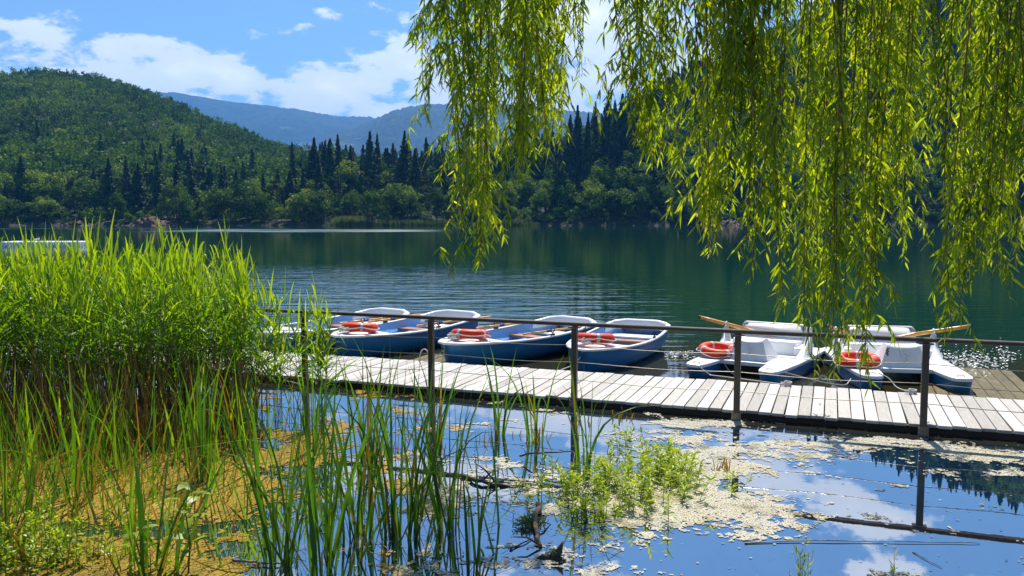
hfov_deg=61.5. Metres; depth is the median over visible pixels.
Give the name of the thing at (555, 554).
mossy stump
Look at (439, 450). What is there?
cattail clump
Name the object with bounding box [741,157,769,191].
broadleaf tree
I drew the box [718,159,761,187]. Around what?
broadleaf tree
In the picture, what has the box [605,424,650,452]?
bushy foliage
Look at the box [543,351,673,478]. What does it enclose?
cattail clump
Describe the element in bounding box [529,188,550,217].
broadleaf tree
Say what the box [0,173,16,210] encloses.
broadleaf tree
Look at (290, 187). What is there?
spruce tree
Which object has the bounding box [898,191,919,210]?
broadleaf tree
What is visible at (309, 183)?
broadleaf tree
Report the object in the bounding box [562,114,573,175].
spruce tree
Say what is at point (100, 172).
pine tree
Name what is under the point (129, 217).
waterside shrub
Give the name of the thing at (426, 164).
pine tree
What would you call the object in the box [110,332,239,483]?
cattail clump
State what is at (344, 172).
broadleaf tree
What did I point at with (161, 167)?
broadleaf tree
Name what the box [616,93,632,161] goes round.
spruce tree
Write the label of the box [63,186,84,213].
broadleaf tree
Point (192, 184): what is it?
spruce tree
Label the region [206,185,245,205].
broadleaf tree
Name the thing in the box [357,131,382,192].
spruce tree
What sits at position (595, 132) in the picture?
spruce tree
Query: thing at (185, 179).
pine tree
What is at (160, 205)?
broadleaf tree
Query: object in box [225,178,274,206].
broadleaf tree
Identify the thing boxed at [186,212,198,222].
waterside shrub
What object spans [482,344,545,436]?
cattail clump
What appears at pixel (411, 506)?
cattail clump
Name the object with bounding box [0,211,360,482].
reed bed
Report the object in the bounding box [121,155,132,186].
spruce tree
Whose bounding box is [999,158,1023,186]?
broadleaf tree
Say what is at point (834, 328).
pedal boat oar
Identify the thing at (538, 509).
driftwood
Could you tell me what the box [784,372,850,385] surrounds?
mooring rope
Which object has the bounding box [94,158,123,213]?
spruce tree
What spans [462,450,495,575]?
cattail clump
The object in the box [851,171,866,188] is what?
broadleaf tree
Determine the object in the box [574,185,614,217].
broadleaf tree
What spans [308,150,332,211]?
spruce tree
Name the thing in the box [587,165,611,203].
broadleaf tree
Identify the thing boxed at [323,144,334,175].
spruce tree
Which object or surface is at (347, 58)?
sky
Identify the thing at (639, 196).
broadleaf tree
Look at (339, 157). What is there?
spruce tree
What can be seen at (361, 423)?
cattail clump
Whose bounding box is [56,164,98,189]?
broadleaf tree
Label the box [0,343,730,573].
reeds
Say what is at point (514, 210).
waterside shrub
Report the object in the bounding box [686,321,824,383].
pedal boat
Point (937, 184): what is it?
broadleaf tree
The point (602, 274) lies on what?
lake water
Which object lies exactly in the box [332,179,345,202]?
pine tree
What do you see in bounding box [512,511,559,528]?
tuft foliage
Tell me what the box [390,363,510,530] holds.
cattail clump
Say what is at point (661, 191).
broadleaf tree
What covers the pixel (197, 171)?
pine tree
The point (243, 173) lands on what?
spruce tree
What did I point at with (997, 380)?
mooring platform
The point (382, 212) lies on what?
waterside shrub
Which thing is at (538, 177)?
spruce tree
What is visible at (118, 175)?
broadleaf tree
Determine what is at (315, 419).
cattail clump
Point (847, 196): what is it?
broadleaf tree
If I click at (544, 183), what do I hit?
broadleaf tree
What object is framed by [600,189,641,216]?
broadleaf tree
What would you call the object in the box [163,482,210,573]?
sapling
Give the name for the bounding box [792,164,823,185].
broadleaf tree
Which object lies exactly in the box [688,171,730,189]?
broadleaf tree
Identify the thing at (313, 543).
cattail clump
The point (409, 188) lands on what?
broadleaf tree
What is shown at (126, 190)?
spruce tree
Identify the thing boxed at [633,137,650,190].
spruce tree
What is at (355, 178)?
broadleaf tree
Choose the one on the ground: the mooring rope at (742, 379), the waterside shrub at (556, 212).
the waterside shrub at (556, 212)
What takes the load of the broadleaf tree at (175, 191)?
on the ground
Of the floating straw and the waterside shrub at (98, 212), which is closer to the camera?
the floating straw
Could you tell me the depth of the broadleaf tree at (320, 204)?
289.13 m
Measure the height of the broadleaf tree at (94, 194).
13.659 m
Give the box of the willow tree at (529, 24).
[389,0,1023,401]
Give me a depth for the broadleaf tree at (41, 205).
285.47 m
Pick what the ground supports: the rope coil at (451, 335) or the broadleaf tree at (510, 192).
the broadleaf tree at (510, 192)
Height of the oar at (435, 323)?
0.051 m
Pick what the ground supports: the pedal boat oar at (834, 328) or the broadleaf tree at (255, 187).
the broadleaf tree at (255, 187)
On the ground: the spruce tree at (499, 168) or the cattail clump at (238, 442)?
the spruce tree at (499, 168)
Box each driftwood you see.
[232,558,281,564]
[460,462,522,486]
[509,538,531,549]
[513,501,549,546]
[519,448,580,468]
[744,540,974,543]
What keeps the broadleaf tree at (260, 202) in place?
on the ground
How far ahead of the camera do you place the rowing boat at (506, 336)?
14.58 m
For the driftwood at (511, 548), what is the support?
on the lake water
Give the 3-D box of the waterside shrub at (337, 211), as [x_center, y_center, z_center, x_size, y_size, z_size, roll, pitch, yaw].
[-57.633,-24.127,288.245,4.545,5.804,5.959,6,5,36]
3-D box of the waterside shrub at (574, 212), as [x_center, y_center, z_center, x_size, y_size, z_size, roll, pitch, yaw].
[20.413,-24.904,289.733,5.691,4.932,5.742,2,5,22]
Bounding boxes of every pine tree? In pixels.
[95,168,104,189]
[182,177,188,188]
[192,164,201,180]
[268,179,285,206]
[303,168,311,181]
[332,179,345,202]
[362,178,378,212]
[363,169,379,191]
[388,157,399,172]
[417,157,433,195]
[418,175,435,211]
[441,168,455,188]
[449,168,473,184]
[507,150,522,176]
[596,145,624,197]
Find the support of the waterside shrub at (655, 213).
on the ground
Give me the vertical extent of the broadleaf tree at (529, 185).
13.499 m
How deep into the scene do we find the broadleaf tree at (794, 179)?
297.78 m
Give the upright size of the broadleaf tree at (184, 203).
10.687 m
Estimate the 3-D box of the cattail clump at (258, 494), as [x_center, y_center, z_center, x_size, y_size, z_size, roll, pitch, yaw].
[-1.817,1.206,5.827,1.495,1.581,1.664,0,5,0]
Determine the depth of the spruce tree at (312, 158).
320.44 m
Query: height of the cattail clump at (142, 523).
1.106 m
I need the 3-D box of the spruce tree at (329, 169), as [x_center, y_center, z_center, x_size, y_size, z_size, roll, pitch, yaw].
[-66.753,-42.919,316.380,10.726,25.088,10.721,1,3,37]
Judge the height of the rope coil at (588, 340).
0.123 m
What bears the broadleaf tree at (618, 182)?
on the ground
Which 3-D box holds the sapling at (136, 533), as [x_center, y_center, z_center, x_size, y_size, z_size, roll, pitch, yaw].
[-2.511,1.792,5.836,0.226,0.390,0.304,4,6,42]
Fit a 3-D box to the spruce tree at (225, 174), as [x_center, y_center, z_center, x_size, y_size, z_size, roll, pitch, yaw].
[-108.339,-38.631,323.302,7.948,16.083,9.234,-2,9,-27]
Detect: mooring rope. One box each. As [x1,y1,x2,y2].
[699,362,789,385]
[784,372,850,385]
[878,372,903,390]
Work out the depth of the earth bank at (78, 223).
283.53 m
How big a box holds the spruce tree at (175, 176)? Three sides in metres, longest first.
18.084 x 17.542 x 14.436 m
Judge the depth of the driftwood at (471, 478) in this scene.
7.78 m
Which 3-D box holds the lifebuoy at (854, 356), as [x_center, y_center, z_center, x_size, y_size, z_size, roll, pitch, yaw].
[5.130,1.069,12.778,0.718,0.156,0.718,-7,11,-24]
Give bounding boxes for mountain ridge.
[150,92,375,148]
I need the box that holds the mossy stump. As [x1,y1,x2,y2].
[536,541,566,561]
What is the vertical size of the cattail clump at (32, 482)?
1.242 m
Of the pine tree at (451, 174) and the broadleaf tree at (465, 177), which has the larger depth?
the pine tree at (451, 174)
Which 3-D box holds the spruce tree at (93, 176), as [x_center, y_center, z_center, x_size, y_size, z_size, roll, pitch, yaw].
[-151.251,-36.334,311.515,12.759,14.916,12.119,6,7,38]
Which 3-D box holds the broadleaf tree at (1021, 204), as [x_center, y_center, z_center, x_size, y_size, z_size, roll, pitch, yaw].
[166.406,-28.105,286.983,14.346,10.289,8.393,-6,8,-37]
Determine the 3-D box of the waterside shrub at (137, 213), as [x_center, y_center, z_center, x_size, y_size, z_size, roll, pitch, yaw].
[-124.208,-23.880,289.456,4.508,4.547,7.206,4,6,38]
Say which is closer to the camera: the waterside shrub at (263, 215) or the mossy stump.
the mossy stump
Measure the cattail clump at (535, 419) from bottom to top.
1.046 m
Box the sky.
[0,0,834,117]
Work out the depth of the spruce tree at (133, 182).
309.85 m
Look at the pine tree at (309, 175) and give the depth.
315.79 m
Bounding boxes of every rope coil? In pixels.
[338,326,350,332]
[447,333,459,338]
[581,337,592,344]
[780,381,791,385]
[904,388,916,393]
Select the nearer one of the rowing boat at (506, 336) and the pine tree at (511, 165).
the rowing boat at (506, 336)
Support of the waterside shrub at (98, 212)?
on the ground
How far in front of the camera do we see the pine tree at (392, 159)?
327.04 m
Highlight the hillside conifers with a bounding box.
[28,0,1023,192]
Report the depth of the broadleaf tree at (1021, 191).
290.65 m
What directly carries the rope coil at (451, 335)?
on the rowing boat at (506, 336)
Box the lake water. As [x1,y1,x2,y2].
[0,226,1023,575]
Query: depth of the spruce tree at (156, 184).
300.05 m
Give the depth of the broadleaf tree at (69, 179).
315.01 m
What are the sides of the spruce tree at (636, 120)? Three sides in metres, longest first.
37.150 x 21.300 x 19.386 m
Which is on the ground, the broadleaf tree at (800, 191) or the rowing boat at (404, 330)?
the broadleaf tree at (800, 191)
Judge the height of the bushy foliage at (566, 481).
0.387 m
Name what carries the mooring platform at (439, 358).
in the lake water
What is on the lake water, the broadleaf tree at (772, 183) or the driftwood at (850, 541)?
the driftwood at (850, 541)
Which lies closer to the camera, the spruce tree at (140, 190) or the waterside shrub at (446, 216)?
the waterside shrub at (446, 216)
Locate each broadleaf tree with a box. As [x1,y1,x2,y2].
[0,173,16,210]
[0,193,5,214]
[0,197,30,219]
[16,169,50,199]
[24,198,66,219]
[28,171,66,209]
[29,196,54,216]
[34,182,75,212]
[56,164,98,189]
[58,171,88,196]
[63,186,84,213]
[73,178,105,204]
[96,165,123,185]
[108,192,126,219]
[142,163,172,185]
[155,198,175,218]
[157,177,187,213]
[170,191,196,221]
[195,188,214,214]
[198,187,230,220]
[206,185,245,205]
[214,191,248,221]
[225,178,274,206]
[225,191,278,221]
[240,180,264,217]
[266,180,284,199]
[284,178,347,205]
[285,188,317,219]
[304,188,335,219]
[309,193,329,219]
[326,160,364,185]
[337,170,382,193]
[339,193,359,214]
[347,189,361,213]
[353,190,390,218]
[373,162,394,188]
[379,182,408,211]
[382,183,401,217]
[396,190,425,216]
[397,186,417,206]
[427,187,446,218]
[445,189,461,209]
[456,166,481,211]
[464,190,487,208]
[485,187,501,210]
[498,181,517,214]
[508,173,538,209]
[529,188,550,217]
[536,179,555,208]
[541,158,571,174]
[553,180,576,209]
[573,178,603,208]
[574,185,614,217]
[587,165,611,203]
[589,156,610,179]
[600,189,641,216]
[602,166,635,191]
[610,188,635,216]
[616,150,640,177]
[623,162,656,202]
[629,186,651,216]
[647,184,686,208]
[660,162,715,191]
[668,171,687,192]
[672,196,693,215]
[686,193,706,211]
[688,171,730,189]
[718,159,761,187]
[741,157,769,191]
[744,187,761,212]
[760,173,789,192]
[785,168,803,201]
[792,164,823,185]
[794,182,818,210]
[822,164,852,190]
[839,186,861,203]
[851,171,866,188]
[883,148,909,178]
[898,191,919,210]
[899,158,936,193]
[916,156,969,181]
[927,175,946,202]
[935,192,954,212]
[952,149,974,175]
[964,179,979,196]
[996,182,1023,202]
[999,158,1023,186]
[999,190,1022,209]
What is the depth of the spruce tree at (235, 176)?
310.12 m
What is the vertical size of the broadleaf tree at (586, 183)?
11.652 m
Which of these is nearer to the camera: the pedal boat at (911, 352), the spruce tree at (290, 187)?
the pedal boat at (911, 352)
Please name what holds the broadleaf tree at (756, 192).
on the ground
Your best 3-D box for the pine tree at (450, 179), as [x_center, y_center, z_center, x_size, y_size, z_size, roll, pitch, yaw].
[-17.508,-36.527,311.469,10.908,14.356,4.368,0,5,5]
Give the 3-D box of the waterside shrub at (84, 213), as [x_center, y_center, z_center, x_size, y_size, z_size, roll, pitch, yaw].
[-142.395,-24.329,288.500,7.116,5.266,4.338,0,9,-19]
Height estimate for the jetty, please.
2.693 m
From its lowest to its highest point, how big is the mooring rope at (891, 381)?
0.164 m
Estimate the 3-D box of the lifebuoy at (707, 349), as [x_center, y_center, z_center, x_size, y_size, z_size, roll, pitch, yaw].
[3.284,0.988,13.658,0.718,0.156,0.718,9,13,29]
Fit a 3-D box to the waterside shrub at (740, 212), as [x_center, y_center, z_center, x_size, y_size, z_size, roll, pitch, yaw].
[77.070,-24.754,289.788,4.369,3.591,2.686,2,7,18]
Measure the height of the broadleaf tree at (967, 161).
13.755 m
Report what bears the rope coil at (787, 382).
on the jetty
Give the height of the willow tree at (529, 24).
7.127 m
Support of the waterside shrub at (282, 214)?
on the ground
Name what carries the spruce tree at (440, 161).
on the ground
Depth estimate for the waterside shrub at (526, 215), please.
287.28 m
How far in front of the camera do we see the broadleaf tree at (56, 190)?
293.77 m
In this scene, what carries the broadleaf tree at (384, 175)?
on the ground
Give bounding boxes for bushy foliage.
[0,496,112,575]
[510,422,753,520]
[554,490,628,521]
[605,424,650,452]
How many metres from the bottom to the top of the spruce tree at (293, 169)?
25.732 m
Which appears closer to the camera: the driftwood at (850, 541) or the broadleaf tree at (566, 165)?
the driftwood at (850, 541)
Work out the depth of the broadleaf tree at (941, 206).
287.85 m
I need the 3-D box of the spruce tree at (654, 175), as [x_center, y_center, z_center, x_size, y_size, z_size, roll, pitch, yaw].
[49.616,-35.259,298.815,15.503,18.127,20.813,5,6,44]
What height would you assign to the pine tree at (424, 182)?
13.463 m
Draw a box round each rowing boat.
[252,307,409,352]
[330,309,480,356]
[438,315,596,364]
[566,318,670,371]
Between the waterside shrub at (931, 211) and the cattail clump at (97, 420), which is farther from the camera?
the waterside shrub at (931, 211)
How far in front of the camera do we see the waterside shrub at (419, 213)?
288.81 m
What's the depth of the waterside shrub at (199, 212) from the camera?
286.90 m
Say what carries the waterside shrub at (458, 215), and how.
on the ground
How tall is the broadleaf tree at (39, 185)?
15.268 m
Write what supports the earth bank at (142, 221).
on the ground
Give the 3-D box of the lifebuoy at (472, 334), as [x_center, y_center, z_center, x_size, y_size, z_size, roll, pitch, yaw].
[-0.704,0.765,14.321,0.718,0.156,0.718,2,-2,-10]
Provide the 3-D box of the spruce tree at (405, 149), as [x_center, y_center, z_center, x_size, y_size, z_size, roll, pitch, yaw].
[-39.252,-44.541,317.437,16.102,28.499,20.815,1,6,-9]
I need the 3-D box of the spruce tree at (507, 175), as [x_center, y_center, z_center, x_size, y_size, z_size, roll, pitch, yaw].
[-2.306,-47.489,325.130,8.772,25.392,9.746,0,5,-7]
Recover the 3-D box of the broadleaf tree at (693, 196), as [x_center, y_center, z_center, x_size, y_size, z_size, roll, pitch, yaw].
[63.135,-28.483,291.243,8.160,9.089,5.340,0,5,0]
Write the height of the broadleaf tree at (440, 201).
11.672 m
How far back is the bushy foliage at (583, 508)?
6.88 m
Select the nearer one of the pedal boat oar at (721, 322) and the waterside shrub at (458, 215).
the pedal boat oar at (721, 322)
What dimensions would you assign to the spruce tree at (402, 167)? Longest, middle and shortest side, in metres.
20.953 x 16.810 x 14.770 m
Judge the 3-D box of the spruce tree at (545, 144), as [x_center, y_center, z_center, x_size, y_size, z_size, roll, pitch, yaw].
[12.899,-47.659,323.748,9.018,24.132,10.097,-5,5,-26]
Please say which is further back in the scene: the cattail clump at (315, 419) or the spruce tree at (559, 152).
the spruce tree at (559, 152)
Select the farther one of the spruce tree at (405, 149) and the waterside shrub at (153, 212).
the spruce tree at (405, 149)
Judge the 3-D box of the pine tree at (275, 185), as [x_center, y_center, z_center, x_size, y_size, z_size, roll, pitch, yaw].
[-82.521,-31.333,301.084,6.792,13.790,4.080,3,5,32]
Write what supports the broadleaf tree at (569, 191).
on the ground
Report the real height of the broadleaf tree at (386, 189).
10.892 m
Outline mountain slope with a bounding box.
[299,103,604,159]
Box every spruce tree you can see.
[3,154,33,213]
[90,167,100,204]
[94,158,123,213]
[116,163,153,215]
[117,160,139,213]
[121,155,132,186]
[129,169,135,193]
[144,158,169,214]
[166,164,184,206]
[180,171,207,218]
[198,168,216,190]
[211,167,232,217]
[223,164,231,189]
[229,168,238,208]
[234,161,257,212]
[256,172,271,215]
[275,167,283,210]
[275,170,298,214]
[285,142,299,193]
[285,152,299,184]
[296,168,313,216]
[300,137,322,184]
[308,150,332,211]
[320,140,326,171]
[322,139,340,198]
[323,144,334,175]
[334,133,346,192]
[347,146,356,172]
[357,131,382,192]
[374,133,386,185]
[390,130,411,185]
[394,150,410,190]
[402,149,427,207]
[407,139,412,168]
[429,169,453,209]
[430,143,448,187]
[494,158,505,199]
[495,142,515,181]
[516,154,534,196]
[530,126,542,187]
[539,140,553,177]
[544,153,575,214]
[552,135,563,175]
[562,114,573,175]
[564,105,584,194]
[574,111,596,194]
[591,101,600,160]
[592,90,617,190]
[604,106,626,192]
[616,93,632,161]
[620,88,646,160]
[626,123,642,191]
[631,162,671,207]
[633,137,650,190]
[713,156,749,203]
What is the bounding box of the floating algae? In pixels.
[0,390,1023,575]
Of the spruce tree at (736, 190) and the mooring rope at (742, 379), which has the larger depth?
the spruce tree at (736, 190)
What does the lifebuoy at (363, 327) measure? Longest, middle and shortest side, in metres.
0.718 x 0.718 x 0.156 m
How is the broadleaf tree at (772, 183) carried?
on the ground
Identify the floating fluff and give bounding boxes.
[665,344,1021,375]
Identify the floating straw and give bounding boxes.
[8,423,624,575]
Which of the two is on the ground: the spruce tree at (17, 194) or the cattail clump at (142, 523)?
the spruce tree at (17, 194)
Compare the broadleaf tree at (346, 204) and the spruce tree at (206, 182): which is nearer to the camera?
the broadleaf tree at (346, 204)
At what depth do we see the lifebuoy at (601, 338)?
13.57 m
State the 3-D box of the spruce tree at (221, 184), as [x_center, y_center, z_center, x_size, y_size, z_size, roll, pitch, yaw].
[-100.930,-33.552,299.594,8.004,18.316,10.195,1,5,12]
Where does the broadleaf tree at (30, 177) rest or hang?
on the ground
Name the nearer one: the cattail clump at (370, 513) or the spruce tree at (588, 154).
the cattail clump at (370, 513)
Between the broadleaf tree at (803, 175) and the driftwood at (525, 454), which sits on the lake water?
the driftwood at (525, 454)
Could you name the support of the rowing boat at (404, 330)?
on the lake water
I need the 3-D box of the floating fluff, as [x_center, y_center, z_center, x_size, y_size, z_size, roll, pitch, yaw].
[6.544,1.206,14.592,7.456,0.012,3.479,-1,5,-14]
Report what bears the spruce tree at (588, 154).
on the ground
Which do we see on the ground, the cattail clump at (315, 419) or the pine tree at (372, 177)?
the pine tree at (372, 177)
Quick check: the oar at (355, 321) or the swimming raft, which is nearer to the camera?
the oar at (355, 321)
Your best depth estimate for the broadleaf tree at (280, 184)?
309.72 m
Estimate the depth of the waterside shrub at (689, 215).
287.34 m
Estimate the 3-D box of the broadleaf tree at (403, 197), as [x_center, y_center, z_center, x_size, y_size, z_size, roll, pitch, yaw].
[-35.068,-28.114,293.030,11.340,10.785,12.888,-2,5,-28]
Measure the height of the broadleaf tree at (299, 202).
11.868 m
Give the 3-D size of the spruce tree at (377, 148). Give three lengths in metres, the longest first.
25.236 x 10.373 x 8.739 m
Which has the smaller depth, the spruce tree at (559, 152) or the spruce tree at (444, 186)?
the spruce tree at (444, 186)
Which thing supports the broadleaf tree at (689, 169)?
on the ground
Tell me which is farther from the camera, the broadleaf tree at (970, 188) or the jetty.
the broadleaf tree at (970, 188)
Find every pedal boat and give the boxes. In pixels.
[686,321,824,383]
[823,325,973,392]
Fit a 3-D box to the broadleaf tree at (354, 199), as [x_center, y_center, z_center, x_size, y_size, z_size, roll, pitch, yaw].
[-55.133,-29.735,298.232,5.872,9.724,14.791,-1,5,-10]
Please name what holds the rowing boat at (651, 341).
on the lake water
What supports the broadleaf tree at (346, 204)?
on the ground
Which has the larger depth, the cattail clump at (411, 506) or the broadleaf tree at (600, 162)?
the broadleaf tree at (600, 162)
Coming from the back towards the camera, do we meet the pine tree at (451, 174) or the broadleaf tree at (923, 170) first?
the pine tree at (451, 174)
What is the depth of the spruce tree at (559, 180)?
296.30 m
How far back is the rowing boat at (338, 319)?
17.24 m
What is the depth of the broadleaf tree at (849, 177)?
300.08 m
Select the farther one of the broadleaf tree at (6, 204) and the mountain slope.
the mountain slope
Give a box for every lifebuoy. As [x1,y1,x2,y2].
[342,322,379,331]
[451,329,490,338]
[578,333,616,342]
[696,341,732,358]
[833,351,881,368]
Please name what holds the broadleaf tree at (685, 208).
on the ground
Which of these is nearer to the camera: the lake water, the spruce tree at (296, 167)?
the lake water
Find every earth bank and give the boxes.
[61,220,93,225]
[132,216,172,225]
[711,219,744,225]
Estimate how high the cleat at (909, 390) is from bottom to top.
0.073 m
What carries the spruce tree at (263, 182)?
on the ground
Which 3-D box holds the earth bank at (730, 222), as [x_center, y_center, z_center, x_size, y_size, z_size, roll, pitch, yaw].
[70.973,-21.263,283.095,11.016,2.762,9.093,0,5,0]
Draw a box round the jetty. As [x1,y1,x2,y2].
[0,299,1023,440]
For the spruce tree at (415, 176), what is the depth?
310.13 m
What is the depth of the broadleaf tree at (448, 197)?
298.16 m
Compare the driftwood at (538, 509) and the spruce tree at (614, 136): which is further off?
the spruce tree at (614, 136)
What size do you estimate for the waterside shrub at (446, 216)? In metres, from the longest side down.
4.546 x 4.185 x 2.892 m
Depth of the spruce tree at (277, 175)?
313.62 m
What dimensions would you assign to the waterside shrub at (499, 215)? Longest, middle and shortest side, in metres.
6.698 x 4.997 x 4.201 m
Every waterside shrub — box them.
[18,213,31,221]
[76,208,94,219]
[93,207,108,219]
[124,213,135,220]
[134,210,149,218]
[148,210,159,219]
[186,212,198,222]
[193,207,205,221]
[256,212,268,220]
[274,207,288,221]
[330,207,343,217]
[376,208,391,219]
[414,211,426,219]
[442,210,453,218]
[454,205,472,217]
[488,210,503,218]
[506,206,522,217]
[520,209,531,219]
[549,207,561,219]
[563,207,581,217]
[650,210,662,219]
[666,209,678,216]
[685,211,695,219]
[723,212,734,218]
[736,209,744,216]
[924,209,941,218]
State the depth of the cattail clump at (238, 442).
8.89 m
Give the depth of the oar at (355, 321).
16.57 m
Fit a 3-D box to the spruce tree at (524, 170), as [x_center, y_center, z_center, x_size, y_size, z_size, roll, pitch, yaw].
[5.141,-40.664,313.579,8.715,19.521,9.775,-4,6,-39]
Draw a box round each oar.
[339,314,420,323]
[368,318,403,322]
[416,316,490,326]
[476,323,515,328]
[523,326,580,334]
[698,315,771,335]
[826,324,848,333]
[897,324,971,336]
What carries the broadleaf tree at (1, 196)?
on the ground
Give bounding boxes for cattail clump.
[0,359,132,504]
[0,403,130,554]
[52,359,135,469]
[96,413,268,575]
[99,350,346,574]
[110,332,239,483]
[112,343,402,542]
[152,367,262,451]
[241,339,357,454]
[256,340,522,541]
[286,352,397,575]
[339,346,443,469]
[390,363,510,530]
[403,345,477,453]
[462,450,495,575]
[471,355,563,443]
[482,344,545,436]
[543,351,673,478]
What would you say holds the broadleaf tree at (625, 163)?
on the ground
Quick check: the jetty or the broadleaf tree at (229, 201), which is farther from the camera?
the broadleaf tree at (229, 201)
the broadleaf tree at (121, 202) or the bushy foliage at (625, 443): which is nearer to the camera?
the bushy foliage at (625, 443)
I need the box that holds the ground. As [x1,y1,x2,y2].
[0,0,1023,225]
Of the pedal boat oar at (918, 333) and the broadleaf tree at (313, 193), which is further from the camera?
the broadleaf tree at (313, 193)
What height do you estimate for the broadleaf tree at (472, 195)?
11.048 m
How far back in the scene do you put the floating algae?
7.40 m
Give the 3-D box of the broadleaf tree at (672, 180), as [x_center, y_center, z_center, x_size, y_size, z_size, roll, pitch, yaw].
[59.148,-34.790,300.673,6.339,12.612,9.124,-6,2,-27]
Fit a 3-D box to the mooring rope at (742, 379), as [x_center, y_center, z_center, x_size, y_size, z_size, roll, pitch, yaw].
[3.291,1.250,12.344,0.109,0.187,1.563,-4,6,-40]
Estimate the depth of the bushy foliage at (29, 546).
5.95 m
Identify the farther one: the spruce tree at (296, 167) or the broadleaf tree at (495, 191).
the spruce tree at (296, 167)
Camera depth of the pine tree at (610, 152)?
310.66 m
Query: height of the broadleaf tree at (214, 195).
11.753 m
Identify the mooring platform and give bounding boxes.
[413,354,445,362]
[914,367,1023,399]
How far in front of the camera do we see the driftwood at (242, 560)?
5.98 m
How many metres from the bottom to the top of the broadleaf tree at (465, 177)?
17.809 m
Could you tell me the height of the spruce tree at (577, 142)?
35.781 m
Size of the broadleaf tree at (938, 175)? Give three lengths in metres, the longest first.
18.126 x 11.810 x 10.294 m
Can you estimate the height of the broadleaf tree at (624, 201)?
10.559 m
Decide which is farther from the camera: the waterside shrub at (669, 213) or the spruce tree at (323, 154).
the spruce tree at (323, 154)
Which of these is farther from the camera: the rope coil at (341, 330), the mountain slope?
the mountain slope
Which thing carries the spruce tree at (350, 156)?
on the ground
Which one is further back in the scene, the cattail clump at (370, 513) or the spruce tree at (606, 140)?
the spruce tree at (606, 140)
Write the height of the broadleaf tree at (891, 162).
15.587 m
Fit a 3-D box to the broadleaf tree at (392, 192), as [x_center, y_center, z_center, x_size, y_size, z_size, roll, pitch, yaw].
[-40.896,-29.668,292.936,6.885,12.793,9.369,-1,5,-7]
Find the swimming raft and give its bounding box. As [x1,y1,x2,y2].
[0,241,88,246]
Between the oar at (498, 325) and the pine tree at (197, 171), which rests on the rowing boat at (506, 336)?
the oar at (498, 325)
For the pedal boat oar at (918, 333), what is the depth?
13.52 m
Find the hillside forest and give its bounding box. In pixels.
[0,0,1023,223]
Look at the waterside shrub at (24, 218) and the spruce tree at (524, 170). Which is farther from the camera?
the spruce tree at (524, 170)
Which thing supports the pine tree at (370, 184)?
on the ground
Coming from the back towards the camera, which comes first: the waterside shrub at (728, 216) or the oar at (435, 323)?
the waterside shrub at (728, 216)
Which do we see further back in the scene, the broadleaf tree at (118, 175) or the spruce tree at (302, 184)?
the broadleaf tree at (118, 175)
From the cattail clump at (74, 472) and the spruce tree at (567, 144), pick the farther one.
the spruce tree at (567, 144)
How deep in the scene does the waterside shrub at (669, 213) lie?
288.37 m
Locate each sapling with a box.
[114,524,160,573]
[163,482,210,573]
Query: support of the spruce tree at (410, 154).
on the ground
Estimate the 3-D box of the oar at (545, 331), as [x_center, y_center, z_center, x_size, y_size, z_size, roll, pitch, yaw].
[0.954,0.728,15.377,0.136,0.050,2.370,4,5,40]
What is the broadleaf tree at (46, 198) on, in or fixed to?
on the ground
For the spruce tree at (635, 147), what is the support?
on the ground
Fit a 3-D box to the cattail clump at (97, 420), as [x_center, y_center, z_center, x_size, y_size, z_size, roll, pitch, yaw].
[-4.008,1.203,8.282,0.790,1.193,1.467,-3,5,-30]
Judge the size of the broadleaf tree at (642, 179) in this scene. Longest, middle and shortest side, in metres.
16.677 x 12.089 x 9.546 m
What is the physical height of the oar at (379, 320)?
0.050 m
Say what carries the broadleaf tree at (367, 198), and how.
on the ground
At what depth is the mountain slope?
3836.10 m

